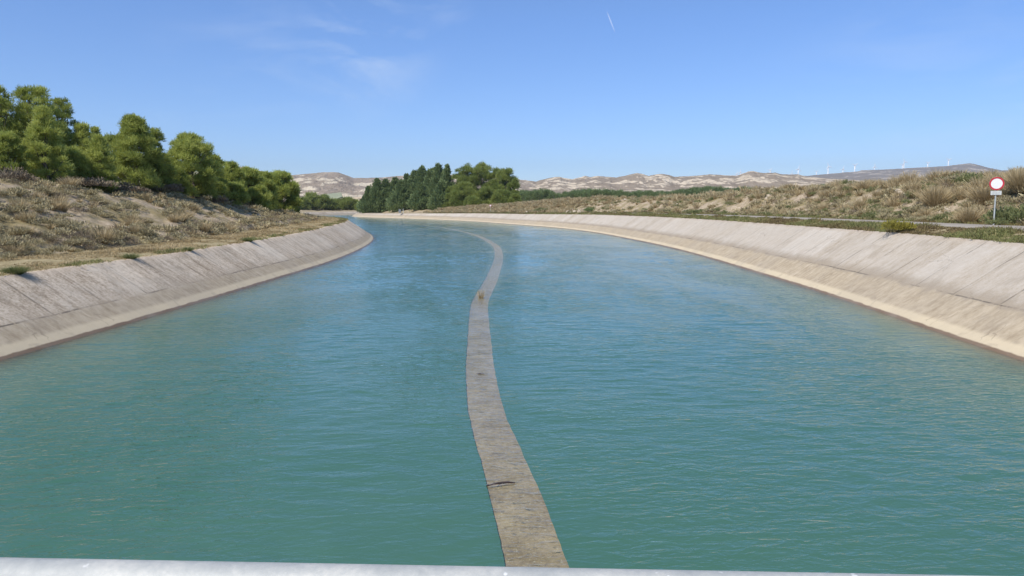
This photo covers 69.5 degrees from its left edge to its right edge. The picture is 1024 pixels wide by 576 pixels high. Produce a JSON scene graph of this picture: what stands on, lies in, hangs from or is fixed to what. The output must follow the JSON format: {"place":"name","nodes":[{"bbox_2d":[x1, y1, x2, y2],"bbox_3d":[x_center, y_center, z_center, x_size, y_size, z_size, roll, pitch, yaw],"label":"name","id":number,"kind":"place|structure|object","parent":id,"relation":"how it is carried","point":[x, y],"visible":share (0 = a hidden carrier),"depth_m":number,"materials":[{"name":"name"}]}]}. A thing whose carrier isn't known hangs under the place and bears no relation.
{"place":"outdoors","nodes":[
{"label":"outdoors","id":0,"kind":"place"},
{"bbox_2d":[120,167,559,199],"bbox_3d":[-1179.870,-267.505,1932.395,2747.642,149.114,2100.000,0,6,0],"label":"hills","id":1,"kind":"structure","parent":0,"point":[320,183],"depth_m":1836.81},
{"bbox_2d":[0,557,976,575],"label":"railing","id":2,"kind":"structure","parent":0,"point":[10,566],"depth_m":1.17,"materials":[{"name":"galvanised steel"}]},
{"bbox_2d":[0,215,1023,575],"bbox_3d":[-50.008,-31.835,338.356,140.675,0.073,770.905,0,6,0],"label":"water","id":3,"kind":"structure","parent":0,"point":[668,409],"depth_m":17.25,"materials":[{"name":"liquid"}]},
{"bbox_2d":[0,180,1023,274],"bbox_3d":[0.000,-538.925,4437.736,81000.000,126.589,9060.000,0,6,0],"label":"ground","id":4,"kind":"structure","parent":0,"point":[151,213],"depth_m":62.85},
{"bbox_2d":[0,251,17,258],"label":"scrub bush","id":5,"kind":"object","parent":4,"relation":"on","point":[5,255],"visible":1,"depth_m":36.12,"materials":[{"name":"beige plant"}]},
{"bbox_2d":[0,84,24,161],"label":"pine tree","id":6,"kind":"object","parent":4,"relation":"on","point":[5,105],"visible":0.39,"depth_m":69.47,"materials":[{"name":"green plant"}]},
{"bbox_2d":[1,243,28,253],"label":"dry grass tussock","id":7,"kind":"object","parent":4,"relation":"on","point":[8,248],"visible":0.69,"depth_m":38.23,"materials":[{"name":"plant"}]},
{"bbox_2d":[2,202,30,211],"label":"scrub bush","id":8,"kind":"object","parent":4,"relation":"on","point":[16,207],"visible":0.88,"depth_m":46.59,"materials":[{"name":"beige plant"}]},
{"bbox_2d":[0,130,33,173],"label":"pine tree","id":9,"kind":"object","parent":4,"relation":"on","point":[8,138],"visible":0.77,"depth_m":58.84,"materials":[{"name":"green plant"}]},
{"bbox_2d":[0,166,40,182],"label":"dead thicket","id":10,"kind":"object","parent":4,"relation":"on","point":[19,174],"visible":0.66,"depth_m":56.03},
{"bbox_2d":[7,227,33,234],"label":"scrub bush","id":11,"kind":"object","parent":4,"relation":"on","point":[16,231],"visible":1,"depth_m":41.91,"materials":[{"name":"green plant"}]},
{"bbox_2d":[6,197,36,212],"bbox_3d":[-31.389,-5.312,47.194,1.684,1.105,1.705,-5,8,-36],"label":"dry grass tussock","id":12,"kind":"object","parent":4,"relation":"on","point":[23,203],"visible":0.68,"depth_m":47.06,"materials":[{"name":"plant"}]},
{"bbox_2d":[12,239,38,247],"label":"scrub bush","id":13,"kind":"object","parent":4,"relation":"on","point":[25,243],"visible":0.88,"depth_m":39.24,"materials":[{"name":"green plant"}]},
{"bbox_2d":[13,210,40,222],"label":"dry grass tussock","id":14,"kind":"object","parent":4,"relation":"on","point":[29,213],"visible":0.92,"depth_m":45.07,"materials":[{"name":"plant"}]},
{"bbox_2d":[1,84,72,178],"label":"pine tree","id":15,"kind":"object","parent":4,"relation":"on","point":[31,96],"visible":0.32,"depth_m":71.50,"materials":[{"name":"green plant"}]},
{"bbox_2d":[33,201,53,209],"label":"scrub bush","id":16,"kind":"object","parent":4,"relation":"on","point":[45,205],"visible":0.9,"depth_m":49.16,"materials":[{"name":"beige plant"}]},
{"bbox_2d":[19,105,76,181],"bbox_3d":[-39.456,-11.706,62.217,4.248,7.472,4.224,5,8,41],"label":"pine tree","id":17,"kind":"object","parent":4,"relation":"on","point":[38,128],"visible":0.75,"depth_m":61.71,"materials":[{"name":"green plant"}]},
{"bbox_2d":[37,215,59,224],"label":"scrub bush","id":18,"kind":"object","parent":4,"relation":"on","point":[43,220],"visible":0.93,"depth_m":45.66,"materials":[{"name":"green plant"}]},
{"bbox_2d":[45,244,71,252],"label":"scrub bush","id":19,"kind":"object","parent":4,"relation":"on","point":[52,248],"visible":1,"depth_m":40.53,"materials":[{"name":"beige plant"}]},
{"bbox_2d":[50,226,75,235],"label":"scrub bush","id":20,"kind":"object","parent":4,"relation":"on","point":[62,230],"visible":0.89,"depth_m":44.73,"materials":[{"name":"green plant"}]},
{"bbox_2d":[55,199,71,211],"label":"dry grass tussock","id":21,"kind":"object","parent":4,"relation":"on","point":[65,207],"visible":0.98,"depth_m":51.54,"materials":[{"name":"plant"}]},
{"bbox_2d":[50,96,79,144],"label":"pine tree","id":22,"kind":"object","parent":4,"relation":"on","point":[66,106],"visible":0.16,"depth_m":76.05,"materials":[{"name":"green plant"}]},
{"bbox_2d":[55,220,83,229],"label":"scrub bush","id":23,"kind":"object","parent":4,"relation":"on","point":[74,224],"visible":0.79,"depth_m":46.79,"materials":[{"name":"beige plant"}]},
{"bbox_2d":[56,175,85,186],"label":"dry grass tussock","id":24,"kind":"object","parent":4,"relation":"on","point":[74,182],"visible":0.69,"depth_m":59.05,"materials":[{"name":"plant"}]},
{"bbox_2d":[53,144,91,187],"bbox_3d":[-38.854,-10.646,65.154,3.391,4.164,3.343,0,6,0],"label":"pine tree","id":25,"kind":"object","parent":4,"relation":"on","point":[74,154],"visible":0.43,"depth_m":64.78,"materials":[{"name":"green plant"}]},
{"bbox_2d":[55,177,98,186],"bbox_3d":[-37.102,-9.080,62.971,3.279,0.876,3.776,5,8,37],"label":"dead thicket","id":26,"kind":"object","parent":4,"relation":"on","point":[88,182],"visible":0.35,"depth_m":62.62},
{"bbox_2d":[68,121,103,178],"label":"pine tree","id":27,"kind":"object","parent":4,"relation":"on","point":[81,136],"visible":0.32,"depth_m":74.32,"materials":[{"name":"green plant"}]},
{"bbox_2d":[80,176,120,186],"bbox_3d":[-36.706,-9.376,65.133,4.333,0.951,3.169,3,7,29],"label":"dead thicket","id":28,"kind":"object","parent":4,"relation":"on","point":[103,183],"visible":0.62,"depth_m":64.85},
{"bbox_2d":[82,133,120,192],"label":"pine tree","id":29,"kind":"object","parent":4,"relation":"on","point":[101,157],"visible":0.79,"depth_m":66.63,"materials":[{"name":"green plant"}]},
{"bbox_2d":[88,226,118,243],"bbox_3d":[-26.146,-3.433,47.216,2.077,1.186,1.919,0,6,5],"label":"dry grass tussock","id":30,"kind":"object","parent":4,"relation":"on","point":[104,236],"visible":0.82,"depth_m":47.04,"materials":[{"name":"plant"}]},
{"bbox_2d":[104,131,136,188],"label":"pine tree","id":31,"kind":"object","parent":4,"relation":"on","point":[107,136],"visible":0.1,"depth_m":85.67,"materials":[{"name":"green plant"}]},
{"bbox_2d":[108,181,136,192],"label":"dead thicket","id":32,"kind":"object","parent":4,"relation":"on","point":[124,185],"visible":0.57,"depth_m":69.31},
{"bbox_2d":[119,217,145,224],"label":"dry grass tussock","id":33,"kind":"object","parent":4,"relation":"on","point":[131,221],"visible":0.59,"depth_m":55.42,"materials":[{"name":"plant"}]},
{"bbox_2d":[107,113,166,187],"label":"pine tree","id":34,"kind":"object","parent":4,"relation":"on","point":[134,129],"visible":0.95,"depth_m":74.14,"materials":[{"name":"green plant"}]},
{"bbox_2d":[140,151,177,191],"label":"pine tree","id":35,"kind":"object","parent":4,"relation":"on","point":[169,168],"visible":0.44,"depth_m":78.62,"materials":[{"name":"green plant"}]},
{"bbox_2d":[0,181,318,255],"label":"dry grass tussock cover","id":36,"kind":"object","parent":4,"relation":"on","point":[150,201],"visible":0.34,"depth_m":60.87,"materials":[{"name":"plant"}]},
{"bbox_2d":[149,127,169,180],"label":"pine tree","id":37,"kind":"object","parent":4,"relation":"on","point":[157,133],"visible":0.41,"depth_m":78.53,"materials":[{"name":"green plant"}]},
{"bbox_2d":[2,194,320,246],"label":"dead bush cover","id":38,"kind":"object","parent":4,"relation":"on","point":[121,210],"visible":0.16,"depth_m":82.21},
{"bbox_2d":[0,178,324,254],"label":"scrub bush cover","id":39,"kind":"object","parent":4,"relation":"on","point":[232,213],"visible":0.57,"depth_m":63.36,"materials":[{"name":"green plant"}]},
{"bbox_2d":[151,183,184,191],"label":"dead thicket","id":40,"kind":"object","parent":4,"relation":"on","point":[174,187],"visible":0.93,"depth_m":77.81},
{"bbox_2d":[0,216,344,275],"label":"track grass","id":41,"kind":"structure","parent":4,"relation":"on","point":[99,252],"depth_m":47.74,"materials":[{"name":"plant"}]},
{"bbox_2d":[0,216,347,275],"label":"edge grass","id":42,"kind":"structure","parent":4,"relation":"on","point":[170,251],"depth_m":45.54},
{"bbox_2d":[172,164,191,195],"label":"pine tree","id":43,"kind":"object","parent":4,"relation":"on","point":[182,178],"visible":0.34,"depth_m":82.95,"materials":[{"name":"green plant"}]},
{"bbox_2d":[0,211,376,364],"bbox_3d":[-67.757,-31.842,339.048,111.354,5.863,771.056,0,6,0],"label":"concrete bank","id":44,"kind":"structure","parent":4,"relation":"on","point":[54,308],"depth_m":36.19,"materials":[{"name":"concrete"}]},
{"bbox_2d":[0,265,32,274],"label":"edge tuft","id":45,"kind":"object","parent":44,"relation":"on","point":[16,268],"visible":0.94,"depth_m":30.06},
{"bbox_2d":[166,131,223,199],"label":"pine tree","id":46,"kind":"object","parent":4,"relation":"on","point":[186,148],"visible":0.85,"depth_m":86.05,"materials":[{"name":"green plant"}]},
{"bbox_2d":[196,153,229,199],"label":"pine tree","id":47,"kind":"object","parent":4,"relation":"on","point":[222,187],"visible":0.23,"depth_m":92.78,"materials":[{"name":"green plant"}]},
{"bbox_2d":[219,160,246,192],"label":"pine tree","id":48,"kind":"object","parent":4,"relation":"on","point":[233,171],"visible":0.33,"depth_m":102.08,"materials":[{"name":"green plant"}]},
{"bbox_2d":[222,181,250,205],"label":"pine tree","id":49,"kind":"object","parent":4,"relation":"on","point":[237,192],"visible":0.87,"depth_m":96.41,"materials":[{"name":"green plant"}]},
{"bbox_2d":[241,165,265,204],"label":"pine tree","id":50,"kind":"object","parent":4,"relation":"on","point":[251,178],"visible":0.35,"depth_m":110.41,"materials":[{"name":"green plant"}]},
{"bbox_2d":[246,184,273,209],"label":"pine tree","id":51,"kind":"object","parent":4,"relation":"on","point":[262,195],"visible":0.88,"depth_m":106.60,"materials":[{"name":"green plant"}]},
{"bbox_2d":[257,170,280,210],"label":"pine tree","id":52,"kind":"object","parent":4,"relation":"on","point":[271,186],"visible":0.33,"depth_m":118.47,"materials":[{"name":"green plant"}]},
{"bbox_2d":[270,169,305,212],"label":"pine tree","id":53,"kind":"object","parent":4,"relation":"on","point":[288,188],"visible":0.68,"depth_m":127.99,"materials":[{"name":"green plant"}]},
{"bbox_2d":[301,196,312,209],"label":"pine tree","id":54,"kind":"object","parent":4,"relation":"on","point":[307,205],"visible":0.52,"depth_m":554.14,"materials":[{"name":"green plant"}]},
{"bbox_2d":[304,190,323,209],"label":"pine tree","id":55,"kind":"object","parent":4,"relation":"on","point":[313,196],"visible":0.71,"depth_m":563.35,"materials":[{"name":"green plant"}]},
{"bbox_2d":[314,193,332,210],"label":"pine tree","id":56,"kind":"object","parent":4,"relation":"on","point":[326,199],"visible":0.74,"depth_m":568.52,"materials":[{"name":"green plant"}]},
{"bbox_2d":[323,197,339,210],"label":"pine tree","id":57,"kind":"object","parent":4,"relation":"on","point":[334,205],"visible":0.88,"depth_m":573.54,"materials":[{"name":"green plant"}]},
{"bbox_2d":[338,196,356,210],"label":"pine tree","id":58,"kind":"object","parent":4,"relation":"on","point":[346,203],"visible":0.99,"depth_m":577.52,"materials":[{"name":"green plant"}]},
{"bbox_2d":[356,185,376,212],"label":"conifer tree","id":59,"kind":"object","parent":4,"relation":"on","point":[361,209],"visible":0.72,"depth_m":404.19,"materials":[{"name":"green plant"}]},
{"bbox_2d":[360,177,387,212],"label":"conifer tree","id":60,"kind":"object","parent":4,"relation":"on","point":[375,193],"visible":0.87,"depth_m":402.98,"materials":[{"name":"green plant"}]},
{"bbox_2d":[373,178,390,212],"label":"conifer tree","id":61,"kind":"object","parent":4,"relation":"on","point":[385,183],"visible":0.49,"depth_m":404.90,"materials":[{"name":"green plant"}]},
{"bbox_2d":[382,176,398,208],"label":"conifer tree","id":62,"kind":"object","parent":4,"relation":"on","point":[394,181],"visible":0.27,"depth_m":406.11,"materials":[{"name":"green plant"}]},
{"bbox_2d":[382,178,410,211],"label":"conifer tree","id":63,"kind":"object","parent":4,"relation":"on","point":[397,200],"visible":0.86,"depth_m":388.84,"materials":[{"name":"green plant"}]},
{"bbox_2d":[406,169,416,190],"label":"conifer tree","id":64,"kind":"object","parent":4,"relation":"on","point":[411,178],"visible":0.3,"depth_m":399.02,"materials":[{"name":"green plant"}]},
{"bbox_2d":[407,165,426,208],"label":"conifer tree","id":65,"kind":"object","parent":4,"relation":"on","point":[421,172],"visible":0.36,"depth_m":393.63,"materials":[{"name":"green plant"}]},
{"bbox_2d":[406,182,430,211],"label":"conifer tree","id":66,"kind":"object","parent":4,"relation":"on","point":[418,199],"visible":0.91,"depth_m":369.03,"materials":[{"name":"green plant"}]},
{"bbox_2d":[423,168,431,188],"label":"conifer tree","id":67,"kind":"object","parent":4,"relation":"on","point":[427,176],"visible":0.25,"depth_m":386.42,"materials":[{"name":"green plant"}]},
{"bbox_2d":[426,179,449,210],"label":"conifer tree","id":68,"kind":"object","parent":4,"relation":"on","point":[436,199],"visible":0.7,"depth_m":359.39,"materials":[{"name":"green plant"}]},
{"bbox_2d":[426,162,449,194],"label":"conifer tree","id":69,"kind":"object","parent":4,"relation":"on","point":[437,173],"visible":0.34,"depth_m":381.67,"materials":[{"name":"green plant"}]},
{"bbox_2d":[440,164,454,189],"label":"conifer tree","id":70,"kind":"object","parent":4,"relation":"on","point":[446,175],"visible":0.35,"depth_m":374.65,"materials":[{"name":"green plant"}]},
{"bbox_2d":[442,185,454,207],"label":"pine tree","id":71,"kind":"object","parent":4,"relation":"on","point":[448,195],"visible":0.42,"depth_m":355.80,"materials":[{"name":"green plant"}]},
{"bbox_2d":[450,168,466,194],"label":"pine tree","id":72,"kind":"object","parent":4,"relation":"on","point":[455,176],"visible":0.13,"depth_m":370.02,"materials":[{"name":"green plant"}]},
{"bbox_2d":[449,180,474,205],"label":"pine tree","id":73,"kind":"object","parent":4,"relation":"on","point":[458,193],"visible":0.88,"depth_m":346.94,"materials":[{"name":"green plant"}]},
{"bbox_2d":[456,162,483,194],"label":"pine tree","id":74,"kind":"object","parent":4,"relation":"on","point":[466,168],"visible":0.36,"depth_m":365.30,"materials":[{"name":"green plant"}]},
{"bbox_2d":[462,195,485,205],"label":"pine tree","id":75,"kind":"object","parent":4,"relation":"on","point":[473,200],"visible":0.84,"depth_m":334.22,"materials":[{"name":"green plant"}]},
{"bbox_2d":[469,162,492,190],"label":"pine tree","id":76,"kind":"object","parent":4,"relation":"on","point":[481,169],"visible":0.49,"depth_m":361.71,"materials":[{"name":"green plant"}]},
{"bbox_2d":[473,185,493,203],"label":"pine tree","id":77,"kind":"object","parent":4,"relation":"on","point":[484,194],"visible":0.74,"depth_m":340.08,"materials":[{"name":"green plant"}]},
{"bbox_2d":[482,166,504,197],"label":"pine tree","id":78,"kind":"object","parent":4,"relation":"on","point":[491,182],"visible":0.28,"depth_m":356.81,"materials":[{"name":"green plant"}]},
{"bbox_2d":[488,189,511,203],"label":"pine tree","id":79,"kind":"object","parent":4,"relation":"on","point":[499,196],"visible":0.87,"depth_m":329.49,"materials":[{"name":"green plant"}]},
{"bbox_2d":[491,167,520,194],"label":"pine tree","id":80,"kind":"object","parent":4,"relation":"on","point":[504,175],"visible":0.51,"depth_m":346.06,"materials":[{"name":"green plant"}]},
{"bbox_2d":[457,230,568,567],"bbox_3d":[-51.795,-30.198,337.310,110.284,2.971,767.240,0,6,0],"label":"divider wall","id":81,"kind":"structure","parent":4,"relation":"on","point":[526,532],"depth_m":14.10,"materials":[{"name":"concrete"}]},
{"bbox_2d":[504,178,521,193],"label":"pine tree","id":82,"kind":"object","parent":4,"relation":"on","point":[513,184],"visible":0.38,"depth_m":340.73,"materials":[{"name":"green plant"}]},
{"bbox_2d":[508,192,521,202],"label":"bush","id":83,"kind":"object","parent":4,"relation":"on","point":[515,197],"visible":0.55,"depth_m":326.29,"materials":[{"name":"green plant"}]},
{"bbox_2d":[519,184,823,201],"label":"wood","id":84,"kind":"object","parent":4,"relation":"on","point":[534,194],"depth_m":484.47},
{"bbox_2d":[352,213,1023,365],"bbox_3d":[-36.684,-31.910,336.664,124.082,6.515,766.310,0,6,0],"label":"concrete bank","id":85,"kind":"structure","parent":4,"relation":"on","point":[965,291],"depth_m":41.79,"materials":[{"name":"concrete"}]},
{"bbox_2d":[423,170,1023,223],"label":"scrub bush cover","id":86,"kind":"object","parent":4,"relation":"on","point":[810,209],"visible":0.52,"depth_m":102.04,"materials":[{"name":"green plant"}]},
{"bbox_2d":[425,168,1023,220],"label":"dry grass tussock cover","id":87,"kind":"object","parent":4,"relation":"on","point":[679,196],"visible":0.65,"depth_m":150.84,"materials":[{"name":"plant"}]},
{"bbox_2d":[434,212,1023,243],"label":"verge grass","id":88,"kind":"structure","parent":4,"relation":"on","point":[984,233],"depth_m":53.20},
{"bbox_2d":[878,220,916,229],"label":"yellow bush","id":89,"kind":"object","parent":88,"relation":"on","point":[895,224],"visible":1,"depth_m":44.96,"materials":[{"name":"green plant"}]},
{"bbox_2d":[446,206,1023,225],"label":"roadside grass","id":90,"kind":"structure","parent":4,"relation":"on","point":[888,219],"depth_m":74.75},
{"bbox_2d":[459,189,1018,224],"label":"green bush cover","id":91,"kind":"object","parent":4,"relation":"on","point":[848,194],"visible":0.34,"depth_m":139.86,"materials":[{"name":"green plant"}]},
{"bbox_2d":[464,192,1018,212],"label":"dead bush cover","id":92,"kind":"object","parent":4,"relation":"on","point":[706,201],"visible":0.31,"depth_m":138.07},
{"bbox_2d":[850,196,870,209],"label":"dry grass tussock","id":93,"kind":"object","parent":4,"relation":"on","point":[856,202],"visible":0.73,"depth_m":77.64,"materials":[{"name":"plant"}]},
{"bbox_2d":[885,197,902,206],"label":"dry grass tussock","id":94,"kind":"object","parent":4,"relation":"on","point":[893,204],"visible":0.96,"depth_m":72.65,"materials":[{"name":"plant"}]},
{"bbox_2d":[901,170,919,182],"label":"dry grass tussock","id":95,"kind":"object","parent":4,"relation":"on","point":[909,176],"visible":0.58,"depth_m":81.18,"materials":[{"name":"plant"}]},
{"bbox_2d":[896,180,925,192],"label":"dry grass tussock","id":96,"kind":"object","parent":4,"relation":"on","point":[905,185],"visible":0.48,"depth_m":73.48,"materials":[{"name":"plant"}]},
{"bbox_2d":[914,184,956,208],"bbox_3d":[37.702,-8.142,65.502,3.826,2.225,3.609,0,6,0],"label":"tall tussock","id":97,"kind":"object","parent":4,"relation":"on","point":[931,197],"visible":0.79,"depth_m":64.99,"materials":[{"name":"plant"}]},
{"bbox_2d":[950,206,987,223],"bbox_3d":[33.289,-5.302,53.676,2.634,1.311,2.624,0,6,0],"label":"tall tussock","id":98,"kind":"object","parent":4,"relation":"on","point":[966,215],"visible":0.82,"depth_m":53.40,"materials":[{"name":"plant"}]},
{"bbox_2d":[958,198,982,208],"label":"dry grass tussock","id":99,"kind":"object","parent":4,"relation":"on","point":[967,204],"visible":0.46,"depth_m":59.23,"materials":[{"name":"plant"}]},
{"bbox_2d":[963,175,992,190],"bbox_3d":[39.812,-8.790,62.669,3.070,1.720,3.346,-1,6,-10],"label":"dry grass tussock","id":100,"kind":"object","parent":4,"relation":"on","point":[974,182],"visible":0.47,"depth_m":62.47,"materials":[{"name":"plant"}]},
{"bbox_2d":[960,185,1006,205],"bbox_3d":[38.157,-7.533,59.530,3.602,1.805,3.514,3,7,28],"label":"tall tussock","id":101,"kind":"object","parent":4,"relation":"on","point":[979,194],"visible":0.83,"depth_m":59.15,"materials":[{"name":"plant"}]},
{"bbox_2d":[989,177,1003,224],"bbox_3d":[31.855,-5.458,48.672,0.860,3.685,0.140,2,7,20],"label":"road sign","id":102,"kind":"object","parent":4,"relation":"on","point":[996,183],"visible":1,"depth_m":48.50,"materials":[{"name":"white metal"}]},
{"bbox_2d":[984,217,1011,224],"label":"green shrub","id":103,"kind":"object","parent":4,"relation":"on","point":[1000,221],"visible":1,"depth_m":47.25,"materials":[{"name":"green plant"}]},
{"bbox_2d":[978,203,1023,221],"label":"green shrub","id":104,"kind":"object","parent":4,"relation":"on","point":[1007,213],"visible":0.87,"depth_m":48.89,"materials":[{"name":"green plant"}]},
{"bbox_2d":[997,167,1023,192],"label":"tall tussock","id":105,"kind":"object","parent":4,"relation":"on","point":[1014,181],"visible":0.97,"depth_m":56.28,"materials":[{"name":"plant"}]},
{"bbox_2d":[0,0,1023,181],"label":"sky","id":106,"kind":"structure","parent":0,"point":[537,89],"materials":[{"name":"blue"}]},
{"bbox_2d":[517,171,863,193],"bbox_3d":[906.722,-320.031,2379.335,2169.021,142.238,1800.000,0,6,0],"label":"hills","id":107,"kind":"structure","parent":0,"point":[643,182],"depth_m":2010.68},
{"bbox_2d":[661,213,1023,229],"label":"road","id":108,"kind":"structure","parent":0,"point":[960,225],"depth_m":52.74,"materials":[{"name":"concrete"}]},
{"bbox_2d":[807,163,1011,180],"bbox_3d":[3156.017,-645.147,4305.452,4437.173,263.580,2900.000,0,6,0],"label":"hills","id":109,"kind":"structure","parent":0,"point":[885,174],"depth_m":4677.68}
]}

